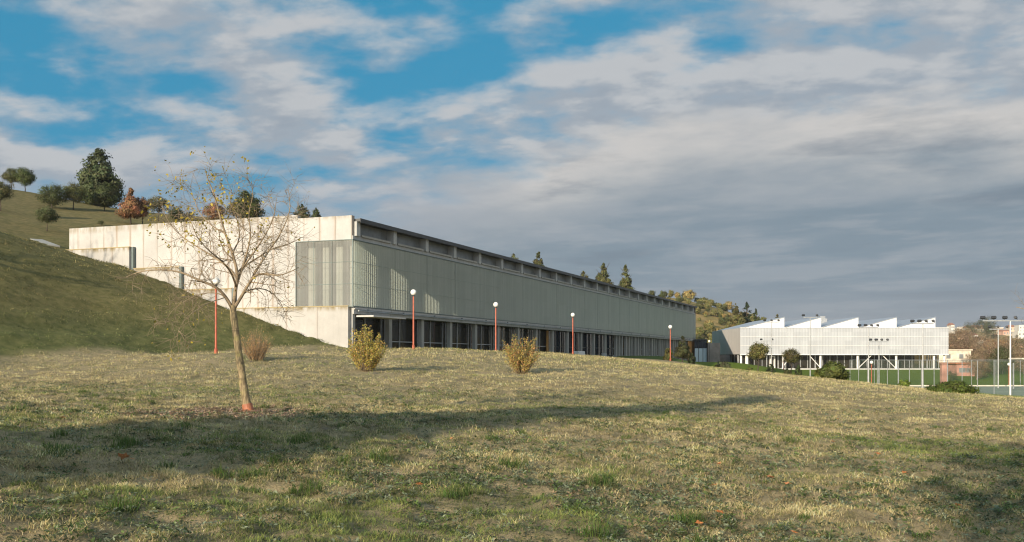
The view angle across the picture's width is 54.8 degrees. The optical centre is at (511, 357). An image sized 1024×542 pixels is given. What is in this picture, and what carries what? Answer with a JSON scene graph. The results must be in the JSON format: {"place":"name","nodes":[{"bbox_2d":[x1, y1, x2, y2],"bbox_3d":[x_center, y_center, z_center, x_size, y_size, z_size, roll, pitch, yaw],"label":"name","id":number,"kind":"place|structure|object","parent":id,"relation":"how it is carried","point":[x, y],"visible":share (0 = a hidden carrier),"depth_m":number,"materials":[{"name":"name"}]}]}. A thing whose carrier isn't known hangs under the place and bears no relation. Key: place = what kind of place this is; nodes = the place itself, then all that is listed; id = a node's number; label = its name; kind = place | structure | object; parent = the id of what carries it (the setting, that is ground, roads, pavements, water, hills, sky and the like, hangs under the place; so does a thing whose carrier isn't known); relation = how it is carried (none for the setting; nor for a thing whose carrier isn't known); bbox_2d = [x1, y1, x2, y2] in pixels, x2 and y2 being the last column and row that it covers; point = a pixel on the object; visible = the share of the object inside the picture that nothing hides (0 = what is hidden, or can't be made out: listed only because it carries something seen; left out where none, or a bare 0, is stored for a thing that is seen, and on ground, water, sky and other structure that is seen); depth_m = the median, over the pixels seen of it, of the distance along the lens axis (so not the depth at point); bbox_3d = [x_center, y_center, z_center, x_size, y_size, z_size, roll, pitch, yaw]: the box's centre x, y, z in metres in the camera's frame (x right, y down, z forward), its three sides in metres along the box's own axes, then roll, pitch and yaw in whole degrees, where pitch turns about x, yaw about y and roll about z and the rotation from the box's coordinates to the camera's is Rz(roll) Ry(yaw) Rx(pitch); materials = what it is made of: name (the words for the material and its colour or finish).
{"place":"outdoors","nodes":[
{"label":"outdoors","id":0,"kind":"place"},
{"bbox_2d":[0,189,1023,541],"bbox_3d":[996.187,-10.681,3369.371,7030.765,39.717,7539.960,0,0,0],"label":"ground","id":1,"kind":"structure","parent":0,"point":[18,215],"depth_m":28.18,"materials":[{"name":"plant"}]},
{"bbox_2d":[0,180,15,210],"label":"round tree","id":2,"kind":"object","parent":1,"relation":"on","point":[5,190],"visible":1,"depth_m":94.95,"materials":[{"name":"green plant"}]},
{"bbox_2d":[1,168,18,187],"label":"umbrella pine","id":3,"kind":"object","parent":1,"relation":"on","point":[7,175],"visible":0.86,"depth_m":124.58,"materials":[{"name":"green plant"}]},
{"bbox_2d":[13,167,37,191],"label":"umbrella pine","id":4,"kind":"object","parent":1,"relation":"on","point":[25,176],"visible":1,"depth_m":123.50,"materials":[{"name":"green plant"}]},
{"bbox_2d":[31,239,59,246],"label":"drain chute","id":5,"kind":"object","parent":1,"relation":"on","point":[46,242],"visible":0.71,"depth_m":74.95,"materials":[{"name":"concrete"}]},
{"bbox_2d":[33,206,61,230],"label":"tree","id":6,"kind":"object","parent":1,"relation":"on","point":[49,215],"visible":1,"depth_m":84.63,"materials":[{"name":"green plant"}]},
{"bbox_2d":[34,182,69,207],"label":"round tree","id":7,"kind":"object","parent":1,"relation":"on","point":[53,196],"visible":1,"depth_m":109.54,"materials":[{"name":"green plant"}]},
{"bbox_2d":[62,181,87,209],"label":"round tree","id":8,"kind":"object","parent":1,"relation":"on","point":[75,193],"visible":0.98,"depth_m":111.68,"materials":[{"name":"green plant"}]},
{"bbox_2d":[74,147,125,207],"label":"cypress tree","id":9,"kind":"object","parent":1,"relation":"on","point":[92,175],"visible":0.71,"depth_m":123.79,"materials":[{"name":"green plant"}]},
{"bbox_2d":[88,185,119,210],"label":"tree","id":10,"kind":"object","parent":1,"relation":"on","point":[105,200],"visible":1,"depth_m":114.43,"materials":[{"name":"green plant"}]},
{"bbox_2d":[114,187,146,223],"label":"autumn tree","id":11,"kind":"object","parent":1,"relation":"on","point":[129,207],"visible":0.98,"depth_m":99.37,"materials":[{"name":"brown plant"}]},
{"bbox_2d":[136,196,152,223],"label":"autumn tree","id":12,"kind":"object","parent":1,"relation":"on","point":[143,202],"visible":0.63,"depth_m":100.64,"materials":[{"name":"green plant"}]},
{"bbox_2d":[147,195,170,220],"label":"young tree","id":13,"kind":"object","parent":1,"relation":"on","point":[157,207],"visible":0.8,"depth_m":111.67,"materials":[{"name":"green plant"}]},
{"bbox_2d":[165,207,184,219],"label":"round tree","id":14,"kind":"object","parent":1,"relation":"on","point":[175,212],"visible":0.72,"depth_m":115.67,"materials":[{"name":"green plant"}]},
{"bbox_2d":[202,202,226,219],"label":"autumn tree","id":15,"kind":"object","parent":1,"relation":"on","point":[207,210],"visible":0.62,"depth_m":117.56,"materials":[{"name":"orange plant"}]},
{"bbox_2d":[117,404,313,419],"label":"mulch","id":16,"kind":"object","parent":1,"relation":"on","point":[198,410],"visible":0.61,"depth_m":19.16,"materials":[{"name":"brown plant"}]},
{"bbox_2d":[110,146,318,410],"bbox_3d":[-6.027,-1.565,20.187,4.156,5.599,4.730,0,0,-11],"label":"bare tree","id":17,"kind":"object","parent":16,"relation":"on","point":[243,384],"visible":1,"depth_m":19.97,"materials":[{"name":"brown plant"}]},
{"bbox_2d":[212,278,219,353],"bbox_3d":[-14.988,-2.008,50.000,0.380,4.043,0.380,0,0,0],"label":"globe lamp","id":18,"kind":"object","parent":1,"relation":"on","point":[216,349],"visible":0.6,"depth_m":49.95,"materials":[{"name":"metal"}]},
{"bbox_2d":[225,190,265,217],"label":"dome tree","id":19,"kind":"object","parent":1,"relation":"on","point":[245,194],"visible":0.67,"depth_m":120.97,"materials":[{"name":"green plant"}]},
{"bbox_2d":[240,328,272,360],"bbox_3d":[-11.964,-0.676,45.967,1.675,1.763,1.619,0,0,-38],"label":"shrub","id":20,"kind":"object","parent":1,"relation":"on","point":[256,353],"visible":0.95,"depth_m":45.81,"materials":[{"name":"brown plant"}]},
{"bbox_2d":[293,204,310,217],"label":"conifer","id":21,"kind":"object","parent":1,"relation":"on","point":[305,210],"visible":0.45,"depth_m":124.64,"materials":[{"name":"green plant"}]},
{"bbox_2d":[310,208,321,216],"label":"conifer","id":22,"kind":"object","parent":1,"relation":"on","point":[316,213],"visible":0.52,"depth_m":124.75,"materials":[{"name":"green plant"}]},
{"bbox_2d":[346,324,389,371],"bbox_3d":[-6.095,-0.385,41.982,1.780,2.126,1.772,0,0,0],"label":"shrub","id":23,"kind":"object","parent":1,"relation":"on","point":[366,360],"visible":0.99,"depth_m":41.77,"materials":[{"name":"yellow plant"}]},
{"bbox_2d":[66,215,696,360],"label":"sports hall","id":24,"kind":"structure","parent":1,"relation":"on","point":[363,269],"depth_m":74.95,"materials":[{"name":"concrete"}]},
{"bbox_2d":[355,317,380,345],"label":"window","id":25,"kind":"structure","parent":24,"relation":"in","point":[363,317],"depth_m":70.31,"materials":[{"name":"glass"}]},
{"bbox_2d":[360,224,386,240],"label":"clerestory window","id":26,"kind":"structure","parent":24,"relation":"in","point":[364,230],"depth_m":68.38,"materials":[{"name":"glass"}]},
{"bbox_2d":[383,319,412,347],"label":"window","id":27,"kind":"structure","parent":24,"relation":"in","point":[398,341],"depth_m":72.98,"materials":[{"name":"grey metal"}]},
{"bbox_2d":[397,234,418,247],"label":"clerestory window","id":28,"kind":"structure","parent":24,"relation":"in","point":[401,239],"depth_m":73.20,"materials":[{"name":"glass"}]},
{"bbox_2d":[416,320,442,347],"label":"window","id":29,"kind":"structure","parent":24,"relation":"in","point":[429,342],"depth_m":77.86,"materials":[{"name":"grey metal"}]},
{"bbox_2d":[429,242,447,254],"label":"clerestory window","id":30,"kind":"structure","parent":24,"relation":"in","point":[434,247],"depth_m":78.22,"materials":[{"name":"glass"}]},
{"bbox_2d":[444,322,468,349],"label":"window","id":31,"kind":"structure","parent":24,"relation":"in","point":[445,343],"depth_m":82.72,"materials":[{"name":"grey metal"}]},
{"bbox_2d":[457,249,472,260],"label":"clerestory window","id":32,"kind":"structure","parent":24,"relation":"in","point":[460,253],"depth_m":83.01,"materials":[{"name":"glass"}]},
{"bbox_2d":[470,324,490,350],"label":"window","id":33,"kind":"structure","parent":24,"relation":"in","point":[480,344],"depth_m":87.61,"materials":[{"name":"grey metal"}]},
{"bbox_2d":[481,255,495,265],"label":"clerestory window","id":34,"kind":"structure","parent":24,"relation":"in","point":[484,259],"depth_m":87.97,"materials":[{"name":"glass"}]},
{"bbox_2d":[492,326,511,350],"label":"window","id":35,"kind":"structure","parent":24,"relation":"in","point":[493,344],"depth_m":92.42,"materials":[{"name":"glass"}]},
{"bbox_2d":[503,260,515,269],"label":"clerestory window","id":36,"kind":"structure","parent":24,"relation":"in","point":[509,265],"depth_m":92.85,"materials":[{"name":"glass"}]},
{"bbox_2d":[523,265,533,274],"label":"clerestory window","id":37,"kind":"structure","parent":24,"relation":"in","point":[526,269],"depth_m":97.73,"materials":[{"name":"glass"}]},
{"bbox_2d":[531,329,546,351],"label":"window","id":38,"kind":"structure","parent":24,"relation":"in","point":[531,329],"depth_m":102.12,"materials":[{"name":"glass"}]},
{"bbox_2d":[541,270,550,278],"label":"clerestory window","id":39,"kind":"structure","parent":24,"relation":"in","point":[546,274],"depth_m":102.70,"materials":[{"name":"glass"}]},
{"bbox_2d":[546,331,548,351],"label":"window","id":40,"kind":"structure","parent":24,"relation":"in","point":[547,332],"depth_m":104.09,"materials":[{"name":"brown glass"}]},
{"bbox_2d":[547,330,561,352],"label":"window","id":41,"kind":"structure","parent":24,"relation":"in","point":[557,334],"depth_m":107.84,"materials":[{"name":"black glass"}]},
{"bbox_2d":[557,274,565,281],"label":"clerestory window","id":42,"kind":"structure","parent":24,"relation":"in","point":[559,277],"depth_m":107.55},
{"bbox_2d":[562,331,575,353],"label":"window","id":43,"kind":"structure","parent":24,"relation":"in","point":[563,333],"depth_m":112.24,"materials":[{"name":"black glass"}]},
{"bbox_2d":[576,333,588,354],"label":"window","id":44,"kind":"structure","parent":24,"relation":"in","point":[585,336],"depth_m":117.40,"materials":[{"name":"black glass"}]},
{"bbox_2d":[589,334,600,355],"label":"window","id":45,"kind":"structure","parent":24,"relation":"in","point":[597,336],"depth_m":122.40,"materials":[{"name":"black glass"}]},
{"bbox_2d":[601,334,611,356],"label":"window","id":46,"kind":"structure","parent":24,"relation":"in","point":[609,337],"depth_m":127.41,"materials":[{"name":"black glass"}]},
{"bbox_2d":[411,289,415,348],"bbox_3d":[-6.285,-2.322,63.000,0.380,4.001,0.380,0,0,0],"label":"globe lamp","id":47,"kind":"object","parent":1,"relation":"on","point":[413,292],"visible":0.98,"depth_m":62.95,"materials":[{"name":"metal"}]},
{"bbox_2d":[493,302,497,350],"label":"globe lamp","id":48,"kind":"object","parent":1,"relation":"on","point":[495,304],"visible":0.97,"depth_m":73.95,"materials":[{"name":"metal"}]},
{"bbox_2d":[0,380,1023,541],"bbox_3d":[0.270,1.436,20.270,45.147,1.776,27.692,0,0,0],"label":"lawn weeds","id":49,"kind":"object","parent":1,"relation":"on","point":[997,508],"visible":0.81,"depth_m":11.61,"materials":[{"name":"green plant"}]},
{"bbox_2d":[502,334,540,373],"bbox_3d":[0.415,-0.160,46.044,1.896,1.890,1.883,0,0,0],"label":"shrub","id":50,"kind":"object","parent":1,"relation":"on","point":[520,361],"visible":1,"depth_m":45.81,"materials":[{"name":"yellow plant"}]},
{"bbox_2d":[532,252,543,265],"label":"conifer","id":51,"kind":"object","parent":1,"relation":"on","point":[537,261],"visible":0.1,"depth_m":189.73,"materials":[{"name":"green plant"}]},
{"bbox_2d":[595,263,613,283],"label":"conifer","id":52,"kind":"object","parent":1,"relation":"on","point":[602,275],"visible":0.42,"depth_m":209.47,"materials":[{"name":"green plant"}]},
{"bbox_2d":[617,264,634,289],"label":"conifer","id":53,"kind":"object","parent":1,"relation":"on","point":[626,282],"visible":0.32,"depth_m":204.45,"materials":[{"name":"green plant"}]},
{"bbox_2d":[663,348,672,360],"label":"bush","id":54,"kind":"object","parent":1,"relation":"on","point":[666,356],"visible":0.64,"depth_m":111.68,"materials":[{"name":"green plant"}]},
{"bbox_2d":[673,336,693,361],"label":"tree","id":55,"kind":"object","parent":1,"relation":"on","point":[682,351],"visible":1,"depth_m":102.64,"materials":[{"name":"green plant"}]},
{"bbox_2d":[683,290,696,299],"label":"hillside autumn tree","id":56,"kind":"object","parent":1,"relation":"on","point":[691,294],"visible":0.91,"depth_m":315.40,"materials":[{"name":"yellow plant"}]},
{"bbox_2d":[694,339,730,361],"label":"link block","id":57,"kind":"structure","parent":1,"relation":"on","point":[701,350],"depth_m":176.80,"materials":[{"name":"concrete"}]},
{"bbox_2d":[698,348,702,361],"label":"door","id":58,"kind":"structure","parent":57,"relation":"in","point":[700,350],"depth_m":176.80,"materials":[{"name":"grey glass"}]},
{"bbox_2d":[695,340,706,347],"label":"window","id":59,"kind":"structure","parent":57,"relation":"in","point":[698,343],"depth_m":176.80,"materials":[{"name":"black glass"}]},
{"bbox_2d":[703,348,706,361],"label":"door","id":60,"kind":"structure","parent":57,"relation":"in","point":[704,349],"depth_m":176.80,"materials":[{"name":"grey glass"}]},
{"bbox_2d":[715,361,731,367],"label":"bush","id":61,"kind":"object","parent":1,"relation":"on","point":[720,364],"visible":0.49,"depth_m":111.40,"materials":[{"name":"green plant"}]},
{"bbox_2d":[728,306,743,326],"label":"fir tree","id":62,"kind":"object","parent":1,"relation":"on","point":[734,320],"visible":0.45,"depth_m":234.43,"materials":[{"name":"green plant"}]},
{"bbox_2d":[742,302,751,323],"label":"fir tree","id":63,"kind":"object","parent":1,"relation":"on","point":[746,318],"visible":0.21,"depth_m":239.70,"materials":[{"name":"green plant"}]},
{"bbox_2d":[746,341,769,370],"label":"tree","id":64,"kind":"object","parent":1,"relation":"on","point":[758,351],"visible":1,"depth_m":139.31,"materials":[{"name":"green plant"}]},
{"bbox_2d":[766,364,775,372],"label":"bush","id":65,"kind":"object","parent":1,"relation":"on","point":[768,369],"visible":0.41,"depth_m":111.83,"materials":[{"name":"green plant"}]},
{"bbox_2d":[763,319,779,368],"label":"floodlight mast","id":66,"kind":"object","parent":1,"relation":"on","point":[771,337],"visible":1,"depth_m":139.95,"materials":[{"name":"metal"}]},
{"bbox_2d":[781,347,802,371],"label":"tree","id":67,"kind":"object","parent":1,"relation":"on","point":[793,356],"visible":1,"depth_m":134.40,"materials":[{"name":"green plant"}]},
{"bbox_2d":[802,314,817,375],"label":"floodlight mast","id":68,"kind":"object","parent":1,"relation":"on","point":[810,338],"visible":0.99,"depth_m":127.95,"materials":[{"name":"metal"}]},
{"bbox_2d":[712,316,948,368],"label":"sawtooth hall","id":69,"kind":"structure","parent":1,"relation":"on","point":[843,341],"depth_m":170.00,"materials":[{"name":"metal"}]},
{"bbox_2d":[927,355,938,367],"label":"window","id":70,"kind":"structure","parent":69,"relation":"in","point":[927,355],"depth_m":172.96,"materials":[{"name":"grey glass"}]},
{"bbox_2d":[814,360,849,379],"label":"bush","id":71,"kind":"object","parent":1,"relation":"on","point":[832,369],"visible":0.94,"depth_m":74.38,"materials":[{"name":"green plant"}]},
{"bbox_2d":[857,324,878,380],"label":"floodlight mast","id":72,"kind":"object","parent":1,"relation":"on","point":[868,341],"visible":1,"depth_m":111.95,"materials":[{"name":"metal"}]},
{"bbox_2d":[869,338,888,383],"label":"floodlight mast","id":73,"kind":"object","parent":1,"relation":"on","point":[876,339],"visible":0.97,"depth_m":119.95,"materials":[{"name":"metal"}]},
{"bbox_2d":[897,379,910,386],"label":"bush","id":74,"kind":"object","parent":1,"relation":"on","point":[906,383],"visible":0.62,"depth_m":83.78,"materials":[{"name":"green plant"}]},
{"bbox_2d":[910,320,934,387],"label":"floodlight mast","id":75,"kind":"object","parent":1,"relation":"on","point":[911,321],"visible":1,"depth_m":97.96,"materials":[{"name":"metal"}]},
{"bbox_2d":[939,363,946,382],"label":"gate pier","id":76,"kind":"structure","parent":1,"relation":"on","point":[942,365],"depth_m":124.68,"materials":[{"name":"pink brick"}]},
{"bbox_2d":[924,349,972,361],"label":"stone house","id":77,"kind":"structure","parent":1,"relation":"on","point":[955,355],"depth_m":235.00,"materials":[{"name":"paint"}]},
{"bbox_2d":[946,323,954,333],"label":"town building","id":78,"kind":"structure","parent":1,"relation":"on","point":[951,326],"depth_m":881.30,"materials":[{"name":"paint"}]},
{"bbox_2d":[925,380,979,393],"bbox_3d":[25.353,1.920,56.936,2.766,1.274,2.870,0,0,0],"label":"bush","id":79,"kind":"object","parent":1,"relation":"on","point":[956,386],"visible":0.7,"depth_m":56.27,"materials":[{"name":"green plant"}]},
{"bbox_2d":[948,371,958,380],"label":"green woodland tree","id":80,"kind":"object","parent":1,"relation":"on","point":[952,376],"visible":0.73,"depth_m":137.75,"materials":[{"name":"green plant"}]},
{"bbox_2d":[940,362,974,375],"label":"shed","id":81,"kind":"structure","parent":1,"relation":"on","point":[959,368],"depth_m":150.00,"materials":[{"name":"pink brick"}]},
{"bbox_2d":[949,324,975,348],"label":"bare woodland tree","id":82,"kind":"object","parent":1,"relation":"on","point":[960,335],"visible":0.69,"depth_m":257.47,"materials":[{"name":"brown plant"}]},
{"bbox_2d":[901,385,1023,385],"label":"court kerb","id":83,"kind":"structure","parent":1,"relation":"on","point":[974,385],"depth_m":119.00,"materials":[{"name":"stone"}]},
{"bbox_2d":[957,336,980,352],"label":"bare woodland tree","id":84,"kind":"object","parent":1,"relation":"on","point":[967,346],"visible":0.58,"depth_m":254.50,"materials":[{"name":"brown plant"}]},
{"bbox_2d":[963,322,980,335],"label":"green woodland tree","id":85,"kind":"object","parent":1,"relation":"on","point":[973,328],"visible":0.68,"depth_m":758.12,"materials":[{"name":"green plant"}]},
{"bbox_2d":[964,351,990,379],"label":"bare woodland tree","id":86,"kind":"object","parent":1,"relation":"on","point":[974,357],"visible":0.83,"depth_m":139.81,"materials":[{"name":"brown plant"}]},
{"bbox_2d":[969,346,989,366],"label":"bare woodland tree","id":87,"kind":"object","parent":1,"relation":"on","point":[982,350],"visible":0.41,"depth_m":167.58,"materials":[{"name":"brown plant"}]},
{"bbox_2d":[967,362,992,377],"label":"autumn woodland tree","id":88,"kind":"object","parent":1,"relation":"on","point":[981,369],"visible":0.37,"depth_m":145.60,"materials":[{"name":"brown plant"}]},
{"bbox_2d":[969,333,993,353],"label":"bare woodland tree","id":89,"kind":"object","parent":1,"relation":"on","point":[981,338],"visible":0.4,"depth_m":239.83,"materials":[{"name":"brown plant"}]},
{"bbox_2d":[976,315,997,337],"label":"green woodland tree","id":90,"kind":"object","parent":1,"relation":"on","point":[981,322],"visible":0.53,"depth_m":779.32,"materials":[{"name":"green plant"}]},
{"bbox_2d":[978,339,1000,362],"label":"bare woodland tree","id":91,"kind":"object","parent":1,"relation":"on","point":[993,348],"visible":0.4,"depth_m":169.65,"materials":[{"name":"brown plant"}]},
{"bbox_2d":[980,321,1000,336],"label":"green woodland tree","id":92,"kind":"object","parent":1,"relation":"on","point":[988,330],"visible":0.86,"depth_m":758.91,"materials":[{"name":"green plant"}]},
{"bbox_2d":[986,357,1004,374],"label":"green woodland tree","id":93,"kind":"object","parent":1,"relation":"on","point":[994,369],"visible":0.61,"depth_m":152.84,"materials":[{"name":"green plant"}]},
{"bbox_2d":[982,336,1008,347],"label":"autumn woodland tree","id":94,"kind":"object","parent":1,"relation":"on","point":[1004,340],"visible":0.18,"depth_m":234.95,"materials":[{"name":"brown plant"}]},
{"bbox_2d":[983,343,1014,373],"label":"green woodland tree","id":95,"kind":"object","parent":1,"relation":"on","point":[1000,355],"visible":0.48,"depth_m":158.86,"materials":[{"name":"green plant"}]},
{"bbox_2d":[980,316,1023,394],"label":"floodlight mast","id":96,"kind":"object","parent":1,"relation":"on","point":[995,317],"visible":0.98,"depth_m":81.95,"materials":[{"name":"metal"}]},
{"bbox_2d":[986,346,1017,373],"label":"green woodland tree","id":97,"kind":"object","parent":1,"relation":"on","point":[1005,358],"visible":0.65,"depth_m":157.86,"materials":[{"name":"green plant"}]},
{"bbox_2d":[1000,339,1018,371],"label":"bare woodland tree","id":98,"kind":"object","parent":1,"relation":"on","point":[1013,348],"visible":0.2,"depth_m":180.67,"materials":[{"name":"brown plant"}]},
{"bbox_2d":[1003,335,1023,355],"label":"bare woodland tree","id":99,"kind":"object","parent":1,"relation":"on","point":[1020,345],"visible":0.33,"depth_m":239.13,"materials":[{"name":"brown plant"}]},
{"bbox_2d":[1012,331,1023,338],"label":"town building","id":100,"kind":"structure","parent":1,"relation":"on","point":[1020,334],"depth_m":760.18,"materials":[{"name":"paint"}]},
{"bbox_2d":[1012,350,1023,373],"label":"bare woodland tree","id":101,"kind":"object","parent":1,"relation":"on","point":[1017,364],"visible":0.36,"depth_m":161.16,"materials":[{"name":"brown plant"}]},
{"bbox_2d":[1014,325,1023,330],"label":"town building","id":102,"kind":"structure","parent":1,"relation":"on","point":[1018,327],"depth_m":860.80,"materials":[{"name":"paint"}]},
{"bbox_2d":[0,0,1023,328],"label":"sky","id":103,"kind":"structure","parent":0,"point":[789,159],"materials":[{"name":"blue"}]},
{"bbox_2d":[912,386,1023,395],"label":"court pavement","id":104,"kind":"structure","parent":0,"point":[1018,390],"depth_m":103.87,"materials":[{"name":"concrete"}]},
{"bbox_2d":[850,360,1023,394],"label":"court fence","id":105,"kind":"object","parent":104,"relation":"on","point":[947,371],"visible":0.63,"depth_m":112.48,"materials":[{"name":"grey metal"}]},
{"bbox_2d":[988,326,1007,387],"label":"floodlight mast","id":106,"kind":"object","parent":104,"relation":"on","point":[998,347],"visible":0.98,"depth_m":111.94,"materials":[{"name":"metal"}]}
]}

